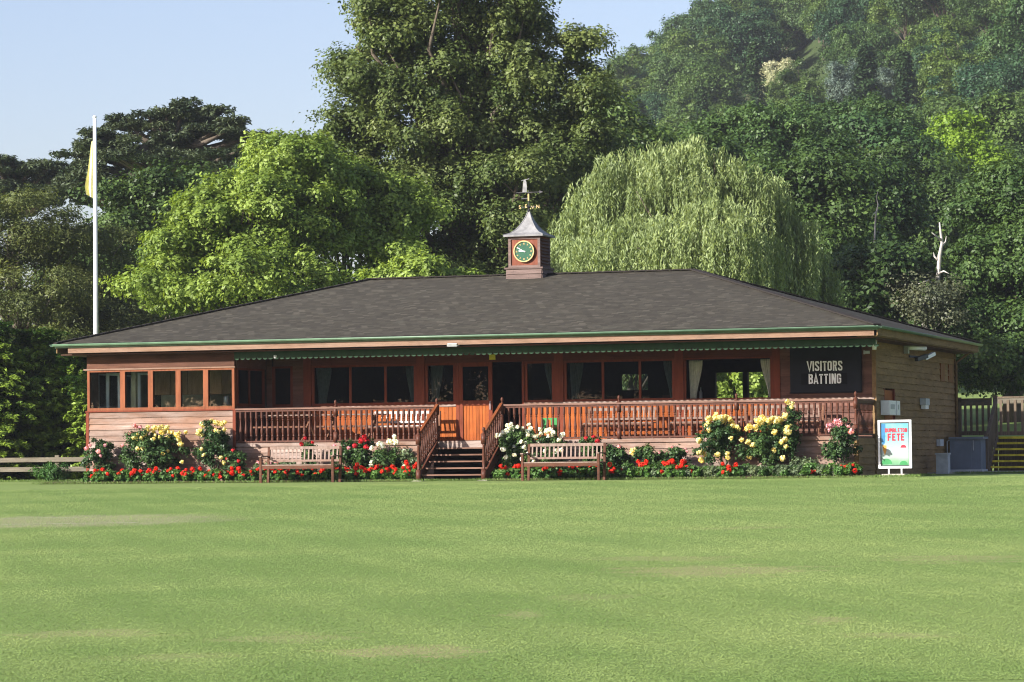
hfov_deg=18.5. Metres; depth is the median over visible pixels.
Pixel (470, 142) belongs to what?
sycamore tree
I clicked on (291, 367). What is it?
window
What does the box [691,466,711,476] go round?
plant
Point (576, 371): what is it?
curtain
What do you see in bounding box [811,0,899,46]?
woodland tree
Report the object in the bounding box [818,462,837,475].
plant
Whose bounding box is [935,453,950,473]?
power cabinet
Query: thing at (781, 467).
plant
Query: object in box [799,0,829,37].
woodland tree
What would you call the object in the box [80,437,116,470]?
rose bush
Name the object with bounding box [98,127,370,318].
false acacia tree
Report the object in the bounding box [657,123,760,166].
broadleaf tree
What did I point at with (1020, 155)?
woodland tree
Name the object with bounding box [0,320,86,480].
conifer hedge
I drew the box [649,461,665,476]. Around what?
geranium
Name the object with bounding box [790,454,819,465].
shrub
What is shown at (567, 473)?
geranium
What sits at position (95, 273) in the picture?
flagpole
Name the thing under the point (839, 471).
geranium
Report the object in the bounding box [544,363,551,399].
curtain
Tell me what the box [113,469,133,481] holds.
geranium
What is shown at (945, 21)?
woodland tree
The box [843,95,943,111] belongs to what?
woodland tree
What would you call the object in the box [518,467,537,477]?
geranium
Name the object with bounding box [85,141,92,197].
flag
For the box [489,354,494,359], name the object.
notice
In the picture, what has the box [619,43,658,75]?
woodland tree
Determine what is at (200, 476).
geranium
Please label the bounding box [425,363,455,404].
window
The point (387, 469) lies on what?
geranium
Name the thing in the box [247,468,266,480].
geranium
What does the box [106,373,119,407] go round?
inner window
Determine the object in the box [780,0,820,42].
woodland tree
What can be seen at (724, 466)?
geranium
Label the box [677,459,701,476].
geranium
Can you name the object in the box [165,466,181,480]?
geranium
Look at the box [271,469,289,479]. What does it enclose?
geranium
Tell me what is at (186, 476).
geranium
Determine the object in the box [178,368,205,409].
window
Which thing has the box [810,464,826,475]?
plant
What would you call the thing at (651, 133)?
broadleaf tree
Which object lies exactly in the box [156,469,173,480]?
geranium
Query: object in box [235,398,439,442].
balustrade
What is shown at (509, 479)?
grass
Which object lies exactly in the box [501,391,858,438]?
balustrade
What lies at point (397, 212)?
false acacia tree
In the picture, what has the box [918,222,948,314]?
dead tree
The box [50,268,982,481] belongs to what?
cricket pavilion
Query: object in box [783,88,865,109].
woodland tree
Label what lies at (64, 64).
sky
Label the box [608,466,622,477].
plant
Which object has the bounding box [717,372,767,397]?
leafy shrub
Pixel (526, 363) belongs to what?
window
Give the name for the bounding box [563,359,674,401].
window
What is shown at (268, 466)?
park bench
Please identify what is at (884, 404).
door
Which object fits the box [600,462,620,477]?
geranium
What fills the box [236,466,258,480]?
geranium
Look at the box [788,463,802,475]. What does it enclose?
plant
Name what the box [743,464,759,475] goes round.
plant
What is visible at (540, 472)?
geranium
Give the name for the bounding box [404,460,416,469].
geranium
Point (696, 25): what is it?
woodland tree
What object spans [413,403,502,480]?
veranda steps
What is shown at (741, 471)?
plant
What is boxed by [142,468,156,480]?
geranium
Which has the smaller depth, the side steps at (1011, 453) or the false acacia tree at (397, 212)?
the side steps at (1011, 453)
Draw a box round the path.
[927,470,1023,473]
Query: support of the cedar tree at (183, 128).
on the ground at (808, 51)
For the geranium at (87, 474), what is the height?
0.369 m
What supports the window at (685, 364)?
in the cricket pavilion
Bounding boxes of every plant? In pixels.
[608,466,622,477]
[644,464,662,476]
[681,464,696,476]
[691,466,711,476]
[699,464,717,476]
[735,463,752,476]
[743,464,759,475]
[756,465,778,475]
[770,464,792,475]
[779,465,796,475]
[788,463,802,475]
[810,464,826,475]
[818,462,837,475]
[830,463,844,475]
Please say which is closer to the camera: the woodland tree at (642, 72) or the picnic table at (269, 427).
the picnic table at (269, 427)
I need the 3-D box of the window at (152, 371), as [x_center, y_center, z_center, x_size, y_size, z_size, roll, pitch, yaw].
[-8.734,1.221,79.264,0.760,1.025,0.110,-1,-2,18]
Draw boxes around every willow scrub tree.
[0,183,116,345]
[20,222,195,340]
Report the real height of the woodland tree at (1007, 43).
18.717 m
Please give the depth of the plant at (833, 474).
72.62 m
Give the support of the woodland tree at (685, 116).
on the ground at (808, 51)
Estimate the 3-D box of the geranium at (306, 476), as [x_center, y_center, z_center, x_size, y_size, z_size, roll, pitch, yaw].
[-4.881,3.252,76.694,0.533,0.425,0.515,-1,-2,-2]
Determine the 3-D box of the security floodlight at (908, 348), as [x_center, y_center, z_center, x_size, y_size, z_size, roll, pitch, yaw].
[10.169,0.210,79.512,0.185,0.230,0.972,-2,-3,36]
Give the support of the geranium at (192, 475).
on the flower bed
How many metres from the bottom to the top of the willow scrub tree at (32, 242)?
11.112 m
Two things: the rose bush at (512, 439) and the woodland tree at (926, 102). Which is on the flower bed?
the rose bush at (512, 439)
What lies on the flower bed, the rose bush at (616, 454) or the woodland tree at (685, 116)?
the rose bush at (616, 454)
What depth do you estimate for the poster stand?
73.57 m
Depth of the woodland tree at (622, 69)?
414.38 m
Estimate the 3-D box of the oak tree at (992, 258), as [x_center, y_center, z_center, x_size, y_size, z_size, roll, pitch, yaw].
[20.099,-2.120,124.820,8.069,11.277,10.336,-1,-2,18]
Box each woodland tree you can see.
[601,43,663,107]
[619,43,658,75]
[622,374,647,389]
[627,72,655,100]
[630,58,651,78]
[631,89,673,125]
[637,7,744,73]
[639,47,748,109]
[646,111,685,127]
[647,25,744,93]
[656,108,704,134]
[658,13,686,34]
[659,58,739,118]
[667,0,741,46]
[687,101,730,121]
[694,0,803,84]
[711,0,756,15]
[711,16,794,60]
[742,0,808,70]
[743,0,799,47]
[747,154,769,164]
[763,57,838,104]
[768,75,827,112]
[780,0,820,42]
[782,0,824,48]
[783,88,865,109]
[786,0,826,59]
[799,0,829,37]
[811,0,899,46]
[816,105,965,177]
[818,11,905,74]
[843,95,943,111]
[844,140,978,253]
[862,0,942,43]
[885,0,971,21]
[896,11,979,72]
[904,92,1012,130]
[905,96,939,115]
[910,25,989,76]
[911,27,1023,113]
[922,53,1019,101]
[932,85,1023,150]
[944,0,1003,33]
[959,45,987,59]
[962,47,1023,103]
[974,0,1023,62]
[979,0,1007,21]
[986,138,1023,159]
[991,0,1010,25]
[992,138,1018,157]
[1011,87,1023,108]
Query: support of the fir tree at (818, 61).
on the ground at (808, 51)
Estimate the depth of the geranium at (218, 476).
77.24 m
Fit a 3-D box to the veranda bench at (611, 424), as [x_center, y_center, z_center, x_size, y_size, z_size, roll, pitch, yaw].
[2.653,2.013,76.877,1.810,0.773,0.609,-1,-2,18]
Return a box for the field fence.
[0,455,85,477]
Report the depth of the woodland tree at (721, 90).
379.52 m
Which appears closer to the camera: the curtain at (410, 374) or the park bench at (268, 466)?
the park bench at (268, 466)
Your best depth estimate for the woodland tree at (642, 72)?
423.10 m
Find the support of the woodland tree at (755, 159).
on the ground at (808, 51)
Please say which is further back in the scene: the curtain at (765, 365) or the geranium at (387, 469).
the curtain at (765, 365)
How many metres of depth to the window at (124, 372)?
79.53 m
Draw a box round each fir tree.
[618,86,629,103]
[630,99,650,123]
[691,87,712,121]
[734,39,768,109]
[808,0,836,76]
[844,40,888,103]
[889,48,924,109]
[915,120,930,132]
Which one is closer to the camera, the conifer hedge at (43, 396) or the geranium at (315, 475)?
the geranium at (315, 475)
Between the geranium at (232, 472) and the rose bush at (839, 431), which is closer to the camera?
the rose bush at (839, 431)
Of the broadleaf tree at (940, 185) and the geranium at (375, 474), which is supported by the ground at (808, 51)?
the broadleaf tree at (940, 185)
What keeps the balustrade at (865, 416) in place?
on the cricket pavilion
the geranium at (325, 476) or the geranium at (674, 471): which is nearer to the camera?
the geranium at (674, 471)
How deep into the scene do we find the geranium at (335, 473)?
76.33 m
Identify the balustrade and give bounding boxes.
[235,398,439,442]
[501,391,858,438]
[857,399,874,434]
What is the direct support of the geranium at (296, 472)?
on the flower bed
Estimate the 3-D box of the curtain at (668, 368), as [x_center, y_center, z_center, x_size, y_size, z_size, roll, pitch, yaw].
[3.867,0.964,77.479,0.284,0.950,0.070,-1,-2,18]
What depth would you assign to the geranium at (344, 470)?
76.27 m
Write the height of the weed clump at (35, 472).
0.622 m
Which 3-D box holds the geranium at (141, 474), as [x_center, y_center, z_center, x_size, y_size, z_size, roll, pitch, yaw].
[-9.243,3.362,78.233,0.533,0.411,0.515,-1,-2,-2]
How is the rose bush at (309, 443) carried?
on the flower bed
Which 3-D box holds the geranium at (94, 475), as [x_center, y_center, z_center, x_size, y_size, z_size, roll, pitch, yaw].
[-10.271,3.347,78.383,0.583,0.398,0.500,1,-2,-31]
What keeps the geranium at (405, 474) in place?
on the flower bed
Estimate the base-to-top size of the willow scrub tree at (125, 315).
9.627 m
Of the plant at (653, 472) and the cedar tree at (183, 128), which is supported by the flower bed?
the plant at (653, 472)
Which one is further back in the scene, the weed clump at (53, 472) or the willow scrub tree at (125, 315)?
the willow scrub tree at (125, 315)
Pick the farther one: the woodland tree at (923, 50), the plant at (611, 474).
the woodland tree at (923, 50)
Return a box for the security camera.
[909,352,935,360]
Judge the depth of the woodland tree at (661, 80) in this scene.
396.24 m
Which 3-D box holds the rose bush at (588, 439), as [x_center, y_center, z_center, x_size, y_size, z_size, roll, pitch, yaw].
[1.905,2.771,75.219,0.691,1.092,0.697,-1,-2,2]
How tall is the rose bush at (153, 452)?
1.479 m
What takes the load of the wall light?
attached to the cricket pavilion
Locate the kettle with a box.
[223,395,228,404]
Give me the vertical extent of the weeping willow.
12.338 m
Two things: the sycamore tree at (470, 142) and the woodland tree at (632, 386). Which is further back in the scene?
the woodland tree at (632, 386)
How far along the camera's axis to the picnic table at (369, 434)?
78.49 m
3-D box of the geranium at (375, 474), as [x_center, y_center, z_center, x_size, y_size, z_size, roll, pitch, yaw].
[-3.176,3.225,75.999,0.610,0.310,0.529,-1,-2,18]
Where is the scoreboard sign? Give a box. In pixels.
[789,345,861,393]
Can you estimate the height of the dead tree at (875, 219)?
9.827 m
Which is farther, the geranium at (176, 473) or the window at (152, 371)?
the window at (152, 371)
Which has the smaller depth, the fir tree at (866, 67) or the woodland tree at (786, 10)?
the fir tree at (866, 67)
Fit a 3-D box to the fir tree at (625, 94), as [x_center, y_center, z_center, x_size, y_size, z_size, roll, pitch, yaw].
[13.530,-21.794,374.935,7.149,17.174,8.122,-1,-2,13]
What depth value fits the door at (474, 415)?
78.78 m
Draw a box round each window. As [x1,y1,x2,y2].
[87,370,122,410]
[99,374,160,407]
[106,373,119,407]
[122,369,149,409]
[138,372,147,407]
[150,369,177,409]
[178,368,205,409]
[205,368,235,408]
[236,368,264,406]
[272,366,292,406]
[311,364,415,406]
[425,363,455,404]
[524,361,554,401]
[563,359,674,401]
[684,357,771,399]
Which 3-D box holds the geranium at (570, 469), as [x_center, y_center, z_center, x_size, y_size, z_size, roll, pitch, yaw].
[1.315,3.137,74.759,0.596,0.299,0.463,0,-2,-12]
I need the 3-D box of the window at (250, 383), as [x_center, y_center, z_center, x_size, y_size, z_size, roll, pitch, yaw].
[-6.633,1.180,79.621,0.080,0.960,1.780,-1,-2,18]
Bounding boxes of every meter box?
[881,400,895,414]
[896,401,899,414]
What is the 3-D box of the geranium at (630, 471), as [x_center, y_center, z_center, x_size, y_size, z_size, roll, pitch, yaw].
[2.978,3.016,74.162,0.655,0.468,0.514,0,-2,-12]
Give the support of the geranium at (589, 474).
on the flower bed
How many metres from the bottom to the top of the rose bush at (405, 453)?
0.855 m
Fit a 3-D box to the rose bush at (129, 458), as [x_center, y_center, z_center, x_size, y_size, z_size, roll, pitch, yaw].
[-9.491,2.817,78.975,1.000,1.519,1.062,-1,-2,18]
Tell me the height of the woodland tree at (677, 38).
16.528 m
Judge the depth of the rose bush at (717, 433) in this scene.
74.01 m
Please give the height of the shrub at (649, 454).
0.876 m
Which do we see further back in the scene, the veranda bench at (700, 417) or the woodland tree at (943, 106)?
the woodland tree at (943, 106)
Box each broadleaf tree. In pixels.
[21,156,226,327]
[129,151,255,256]
[553,90,690,220]
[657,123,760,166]
[677,98,835,163]
[732,143,894,258]
[765,87,931,146]
[785,128,937,259]
[816,234,967,335]
[861,142,985,270]
[915,108,1017,183]
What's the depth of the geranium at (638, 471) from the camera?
73.87 m
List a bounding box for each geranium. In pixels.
[80,470,93,481]
[90,467,104,481]
[91,469,111,481]
[98,469,116,481]
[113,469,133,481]
[123,469,142,481]
[131,468,144,480]
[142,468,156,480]
[147,466,168,480]
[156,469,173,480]
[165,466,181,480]
[171,469,184,480]
[181,467,198,480]
[189,469,203,480]
[196,466,220,480]
[204,468,221,480]
[211,469,232,480]
[222,470,241,480]
[230,466,247,480]
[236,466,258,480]
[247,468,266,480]
[264,469,277,479]
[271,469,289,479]
[278,469,295,479]
[288,469,310,479]
[301,469,319,479]
[311,469,327,479]
[319,468,335,479]
[330,467,344,479]
[334,467,352,479]
[344,466,366,479]
[357,465,373,479]
[369,468,389,479]
[371,463,382,472]
[377,467,390,478]
[384,464,399,478]
[387,469,408,478]
[393,466,412,478]
[399,464,423,479]
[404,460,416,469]
[491,466,509,478]
[498,464,514,478]
[511,463,530,477]
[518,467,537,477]
[535,466,553,477]
[543,466,558,477]
[548,466,569,477]
[559,467,573,477]
[564,467,578,477]
[568,466,586,477]
[575,466,596,477]
[584,466,602,477]
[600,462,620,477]
[618,463,637,476]
[625,459,643,476]
[634,463,651,476]
[641,459,661,476]
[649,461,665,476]
[661,460,679,476]
[670,458,684,476]
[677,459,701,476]
[716,462,736,476]
[721,462,742,476]
[797,463,816,475]
[802,463,821,475]
[833,464,858,475]
[841,462,862,475]
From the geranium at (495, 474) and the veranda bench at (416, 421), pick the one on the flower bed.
the geranium at (495, 474)
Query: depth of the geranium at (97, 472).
78.19 m
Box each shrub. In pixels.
[350,248,485,283]
[621,443,666,466]
[658,444,693,465]
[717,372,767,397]
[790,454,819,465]
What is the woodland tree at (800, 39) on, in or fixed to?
on the ground at (808, 51)
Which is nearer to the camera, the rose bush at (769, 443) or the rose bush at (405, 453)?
the rose bush at (769, 443)
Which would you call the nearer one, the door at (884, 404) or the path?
the door at (884, 404)
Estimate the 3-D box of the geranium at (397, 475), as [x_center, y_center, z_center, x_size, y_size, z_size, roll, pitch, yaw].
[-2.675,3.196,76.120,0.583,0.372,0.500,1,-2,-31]
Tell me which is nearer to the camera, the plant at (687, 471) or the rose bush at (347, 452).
the plant at (687, 471)
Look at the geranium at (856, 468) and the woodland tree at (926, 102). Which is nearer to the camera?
the geranium at (856, 468)
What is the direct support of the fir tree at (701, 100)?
on the ground at (808, 51)
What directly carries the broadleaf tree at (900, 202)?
on the ground at (808, 51)
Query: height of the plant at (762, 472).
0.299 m
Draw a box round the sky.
[0,0,716,319]
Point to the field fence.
(56, 459)
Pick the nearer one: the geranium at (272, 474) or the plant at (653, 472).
the plant at (653, 472)
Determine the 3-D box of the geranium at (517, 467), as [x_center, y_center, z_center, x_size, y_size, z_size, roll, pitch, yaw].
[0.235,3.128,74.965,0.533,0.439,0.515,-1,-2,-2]
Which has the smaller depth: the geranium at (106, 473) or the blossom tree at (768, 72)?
the geranium at (106, 473)
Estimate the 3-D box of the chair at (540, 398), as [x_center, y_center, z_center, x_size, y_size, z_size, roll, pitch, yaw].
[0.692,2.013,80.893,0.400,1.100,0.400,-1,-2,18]
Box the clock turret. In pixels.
[503,179,554,278]
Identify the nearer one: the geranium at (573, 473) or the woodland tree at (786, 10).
the geranium at (573, 473)
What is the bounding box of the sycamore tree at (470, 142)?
[293,0,644,274]
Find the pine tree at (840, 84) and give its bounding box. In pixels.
[821,57,899,105]
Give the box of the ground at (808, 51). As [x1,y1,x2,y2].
[0,1,1023,681]
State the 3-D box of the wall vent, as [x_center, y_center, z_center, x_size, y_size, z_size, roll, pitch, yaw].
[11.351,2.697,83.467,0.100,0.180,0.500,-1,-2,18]
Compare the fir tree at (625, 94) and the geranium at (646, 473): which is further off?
the fir tree at (625, 94)
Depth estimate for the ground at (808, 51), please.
30.84 m
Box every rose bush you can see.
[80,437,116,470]
[117,423,146,470]
[132,424,191,470]
[193,419,237,468]
[220,448,249,470]
[252,459,300,470]
[299,436,318,470]
[326,439,359,479]
[349,434,375,467]
[368,434,403,467]
[397,446,422,468]
[492,422,542,466]
[531,427,568,466]
[577,435,602,467]
[595,443,631,466]
[692,412,751,465]
[744,414,800,466]
[781,399,803,475]
[820,417,862,463]
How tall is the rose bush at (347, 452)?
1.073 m
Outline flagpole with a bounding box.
[93,115,97,333]
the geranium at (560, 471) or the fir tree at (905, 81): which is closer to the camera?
the geranium at (560, 471)
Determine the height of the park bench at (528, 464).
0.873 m
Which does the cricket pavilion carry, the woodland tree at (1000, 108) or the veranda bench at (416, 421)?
the veranda bench at (416, 421)
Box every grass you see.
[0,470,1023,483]
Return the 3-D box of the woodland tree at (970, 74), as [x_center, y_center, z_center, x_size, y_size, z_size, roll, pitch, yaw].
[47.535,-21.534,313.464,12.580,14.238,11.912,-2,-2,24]
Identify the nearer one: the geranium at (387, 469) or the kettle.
the geranium at (387, 469)
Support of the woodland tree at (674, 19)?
on the ground at (808, 51)
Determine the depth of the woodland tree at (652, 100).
389.23 m
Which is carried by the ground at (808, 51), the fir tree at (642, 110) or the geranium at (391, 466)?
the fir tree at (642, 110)
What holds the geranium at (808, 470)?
on the flower bed
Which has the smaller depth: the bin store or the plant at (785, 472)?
the plant at (785, 472)
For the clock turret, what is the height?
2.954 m
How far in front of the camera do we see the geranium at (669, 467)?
73.69 m
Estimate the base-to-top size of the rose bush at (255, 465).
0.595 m
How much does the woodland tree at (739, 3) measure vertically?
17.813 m
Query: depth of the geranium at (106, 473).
78.15 m
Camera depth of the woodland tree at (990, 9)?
360.43 m
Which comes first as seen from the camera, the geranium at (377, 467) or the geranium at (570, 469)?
the geranium at (570, 469)
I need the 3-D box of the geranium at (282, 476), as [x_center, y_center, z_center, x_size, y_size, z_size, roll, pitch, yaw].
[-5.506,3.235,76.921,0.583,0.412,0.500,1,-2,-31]
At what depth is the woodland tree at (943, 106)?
282.74 m
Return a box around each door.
[459,362,492,439]
[882,402,887,413]
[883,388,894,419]
[954,441,971,467]
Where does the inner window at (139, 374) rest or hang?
in the cricket pavilion
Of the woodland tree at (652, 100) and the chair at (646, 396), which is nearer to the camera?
the chair at (646, 396)
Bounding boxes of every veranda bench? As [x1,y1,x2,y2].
[365,411,440,437]
[582,407,658,436]
[669,406,745,437]
[745,405,823,434]
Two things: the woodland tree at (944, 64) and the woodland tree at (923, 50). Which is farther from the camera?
the woodland tree at (923, 50)
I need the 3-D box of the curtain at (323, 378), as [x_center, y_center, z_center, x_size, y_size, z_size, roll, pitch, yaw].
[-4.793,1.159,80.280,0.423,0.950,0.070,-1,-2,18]
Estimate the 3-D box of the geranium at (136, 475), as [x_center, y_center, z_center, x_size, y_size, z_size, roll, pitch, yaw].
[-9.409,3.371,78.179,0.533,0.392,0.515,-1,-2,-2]
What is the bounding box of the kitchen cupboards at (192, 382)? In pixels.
[155,370,231,394]
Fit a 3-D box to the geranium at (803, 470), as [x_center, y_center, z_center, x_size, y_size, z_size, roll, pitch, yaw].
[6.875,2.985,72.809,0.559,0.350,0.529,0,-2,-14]
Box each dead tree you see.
[871,192,878,244]
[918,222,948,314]
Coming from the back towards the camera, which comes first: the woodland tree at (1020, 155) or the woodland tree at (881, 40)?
the woodland tree at (881, 40)
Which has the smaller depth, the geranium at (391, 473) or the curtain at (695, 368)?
the geranium at (391, 473)
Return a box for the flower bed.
[39,475,873,483]
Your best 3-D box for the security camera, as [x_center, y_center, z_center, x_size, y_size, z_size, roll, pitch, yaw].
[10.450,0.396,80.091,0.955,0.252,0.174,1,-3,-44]
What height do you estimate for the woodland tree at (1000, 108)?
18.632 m
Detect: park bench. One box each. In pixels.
[258,446,341,482]
[520,443,605,480]
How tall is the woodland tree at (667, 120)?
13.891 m
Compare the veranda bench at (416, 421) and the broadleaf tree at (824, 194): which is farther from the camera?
the broadleaf tree at (824, 194)
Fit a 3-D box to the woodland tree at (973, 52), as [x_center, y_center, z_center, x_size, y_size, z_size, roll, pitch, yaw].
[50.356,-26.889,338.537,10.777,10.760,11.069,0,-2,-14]
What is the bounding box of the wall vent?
[937,439,943,445]
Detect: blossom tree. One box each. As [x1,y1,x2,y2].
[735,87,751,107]
[759,57,796,94]
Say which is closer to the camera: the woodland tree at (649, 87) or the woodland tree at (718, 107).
the woodland tree at (718, 107)
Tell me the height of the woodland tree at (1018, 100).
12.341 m
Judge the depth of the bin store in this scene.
84.24 m
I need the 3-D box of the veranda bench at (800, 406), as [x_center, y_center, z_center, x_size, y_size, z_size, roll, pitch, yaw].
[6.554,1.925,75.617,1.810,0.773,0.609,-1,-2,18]
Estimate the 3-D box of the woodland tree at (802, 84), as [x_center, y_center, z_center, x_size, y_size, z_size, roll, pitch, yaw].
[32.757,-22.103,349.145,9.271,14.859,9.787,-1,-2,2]
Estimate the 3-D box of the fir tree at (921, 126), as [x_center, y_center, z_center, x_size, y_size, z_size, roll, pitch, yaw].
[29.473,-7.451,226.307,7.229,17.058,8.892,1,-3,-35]
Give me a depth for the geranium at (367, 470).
76.05 m
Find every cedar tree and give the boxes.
[0,154,70,326]
[45,96,272,319]
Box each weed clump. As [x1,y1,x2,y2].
[28,460,57,481]
[37,462,69,481]
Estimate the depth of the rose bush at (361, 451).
76.85 m
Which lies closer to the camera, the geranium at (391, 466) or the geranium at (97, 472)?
the geranium at (391, 466)
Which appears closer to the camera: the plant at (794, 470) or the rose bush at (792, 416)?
the plant at (794, 470)
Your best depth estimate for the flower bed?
74.80 m
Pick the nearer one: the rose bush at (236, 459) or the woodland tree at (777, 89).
the rose bush at (236, 459)
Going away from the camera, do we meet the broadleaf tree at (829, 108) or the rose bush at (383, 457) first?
the rose bush at (383, 457)
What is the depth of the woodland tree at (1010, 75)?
303.42 m
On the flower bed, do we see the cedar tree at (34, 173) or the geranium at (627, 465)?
the geranium at (627, 465)
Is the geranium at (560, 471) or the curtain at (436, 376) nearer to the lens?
the geranium at (560, 471)
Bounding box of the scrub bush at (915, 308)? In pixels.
[877,264,980,333]
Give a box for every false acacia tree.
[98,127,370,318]
[240,144,459,299]
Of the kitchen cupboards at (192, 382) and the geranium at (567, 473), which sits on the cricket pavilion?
the kitchen cupboards at (192, 382)
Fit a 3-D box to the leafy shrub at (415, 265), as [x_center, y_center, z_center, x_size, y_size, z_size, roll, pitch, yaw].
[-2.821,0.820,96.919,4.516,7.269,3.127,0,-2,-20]
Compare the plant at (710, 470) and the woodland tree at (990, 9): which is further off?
the woodland tree at (990, 9)
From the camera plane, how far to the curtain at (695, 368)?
77.28 m
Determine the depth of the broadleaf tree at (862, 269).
122.95 m
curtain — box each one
[316,368,331,403]
[405,366,413,401]
[431,365,442,401]
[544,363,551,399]
[570,363,582,398]
[663,361,671,397]
[689,360,702,398]
[760,359,770,396]
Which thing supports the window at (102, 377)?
in the cricket pavilion
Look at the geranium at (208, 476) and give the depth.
77.27 m
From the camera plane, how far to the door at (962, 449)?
84.25 m
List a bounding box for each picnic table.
[252,414,324,442]
[316,413,390,441]
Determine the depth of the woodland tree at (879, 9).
392.96 m
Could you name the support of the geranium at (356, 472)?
on the flower bed
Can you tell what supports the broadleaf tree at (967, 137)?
on the ground at (808, 51)
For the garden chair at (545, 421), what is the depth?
77.06 m
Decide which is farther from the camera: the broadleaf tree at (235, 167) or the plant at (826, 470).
the broadleaf tree at (235, 167)
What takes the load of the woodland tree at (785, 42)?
on the ground at (808, 51)
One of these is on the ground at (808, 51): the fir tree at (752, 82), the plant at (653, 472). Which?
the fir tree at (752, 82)
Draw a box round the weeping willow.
[545,134,851,389]
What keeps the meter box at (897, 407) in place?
attached to the cricket pavilion
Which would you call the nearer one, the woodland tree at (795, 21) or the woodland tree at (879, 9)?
the woodland tree at (879, 9)
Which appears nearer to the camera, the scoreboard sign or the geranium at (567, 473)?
the geranium at (567, 473)
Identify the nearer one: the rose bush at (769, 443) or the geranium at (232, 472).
the rose bush at (769, 443)
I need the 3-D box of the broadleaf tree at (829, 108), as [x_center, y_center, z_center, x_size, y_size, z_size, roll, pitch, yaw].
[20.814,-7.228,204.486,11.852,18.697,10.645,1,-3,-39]
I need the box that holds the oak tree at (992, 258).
[933,150,1023,421]
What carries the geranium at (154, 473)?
on the flower bed
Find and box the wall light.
[920,398,929,408]
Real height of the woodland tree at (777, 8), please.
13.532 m
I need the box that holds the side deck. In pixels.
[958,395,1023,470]
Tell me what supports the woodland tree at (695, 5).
on the ground at (808, 51)
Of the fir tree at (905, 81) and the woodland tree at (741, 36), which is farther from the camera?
the woodland tree at (741, 36)
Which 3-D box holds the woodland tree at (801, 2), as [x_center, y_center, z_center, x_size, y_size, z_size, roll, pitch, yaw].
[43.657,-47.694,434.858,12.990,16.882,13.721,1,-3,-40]
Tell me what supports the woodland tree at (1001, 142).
on the ground at (808, 51)
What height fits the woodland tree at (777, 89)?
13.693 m
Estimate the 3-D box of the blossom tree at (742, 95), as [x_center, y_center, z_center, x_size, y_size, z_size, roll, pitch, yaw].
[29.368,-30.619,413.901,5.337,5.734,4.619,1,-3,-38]
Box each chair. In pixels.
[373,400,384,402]
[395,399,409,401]
[533,398,547,399]
[538,418,556,436]
[607,396,622,398]
[634,395,649,397]
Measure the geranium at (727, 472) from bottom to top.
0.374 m
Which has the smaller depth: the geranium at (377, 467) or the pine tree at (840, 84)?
the geranium at (377, 467)
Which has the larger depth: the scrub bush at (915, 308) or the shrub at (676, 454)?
the scrub bush at (915, 308)
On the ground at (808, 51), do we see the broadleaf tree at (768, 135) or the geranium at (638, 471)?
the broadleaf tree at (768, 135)
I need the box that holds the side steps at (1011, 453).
[984,399,1023,470]
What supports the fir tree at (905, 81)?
on the ground at (808, 51)
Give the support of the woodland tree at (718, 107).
on the ground at (808, 51)
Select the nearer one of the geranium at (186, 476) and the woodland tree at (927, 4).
the geranium at (186, 476)
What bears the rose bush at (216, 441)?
on the flower bed
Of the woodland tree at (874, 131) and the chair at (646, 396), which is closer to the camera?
the chair at (646, 396)
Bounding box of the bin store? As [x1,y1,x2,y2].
[947,437,987,471]
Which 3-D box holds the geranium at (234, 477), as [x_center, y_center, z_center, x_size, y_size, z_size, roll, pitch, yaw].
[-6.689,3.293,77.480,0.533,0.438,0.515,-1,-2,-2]
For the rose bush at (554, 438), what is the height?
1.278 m
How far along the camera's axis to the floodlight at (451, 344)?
76.37 m
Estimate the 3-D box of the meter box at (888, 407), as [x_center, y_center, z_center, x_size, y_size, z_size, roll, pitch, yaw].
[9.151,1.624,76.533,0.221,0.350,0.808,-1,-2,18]
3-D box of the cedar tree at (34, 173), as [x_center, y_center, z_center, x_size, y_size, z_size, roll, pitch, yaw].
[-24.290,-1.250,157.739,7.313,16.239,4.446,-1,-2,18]
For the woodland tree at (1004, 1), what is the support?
on the ground at (808, 51)
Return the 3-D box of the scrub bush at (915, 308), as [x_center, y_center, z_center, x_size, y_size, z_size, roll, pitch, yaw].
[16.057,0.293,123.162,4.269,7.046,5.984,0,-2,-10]
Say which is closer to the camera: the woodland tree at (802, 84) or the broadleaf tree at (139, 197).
the broadleaf tree at (139, 197)
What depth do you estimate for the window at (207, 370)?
78.74 m
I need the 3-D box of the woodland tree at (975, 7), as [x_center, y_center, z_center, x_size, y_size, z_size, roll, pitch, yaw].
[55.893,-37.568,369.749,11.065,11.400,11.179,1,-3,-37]
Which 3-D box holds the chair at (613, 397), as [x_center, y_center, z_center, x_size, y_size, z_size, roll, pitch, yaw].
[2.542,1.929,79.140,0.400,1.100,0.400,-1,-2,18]
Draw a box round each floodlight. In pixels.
[447,343,459,346]
[904,346,926,353]
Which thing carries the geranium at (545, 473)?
on the flower bed
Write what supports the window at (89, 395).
in the cricket pavilion
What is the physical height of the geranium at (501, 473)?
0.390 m
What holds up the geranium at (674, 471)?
on the flower bed
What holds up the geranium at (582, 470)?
on the flower bed
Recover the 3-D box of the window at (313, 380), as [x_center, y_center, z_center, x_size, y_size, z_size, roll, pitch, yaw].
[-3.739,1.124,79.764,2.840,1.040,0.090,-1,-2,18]
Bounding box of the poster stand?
[878,420,911,476]

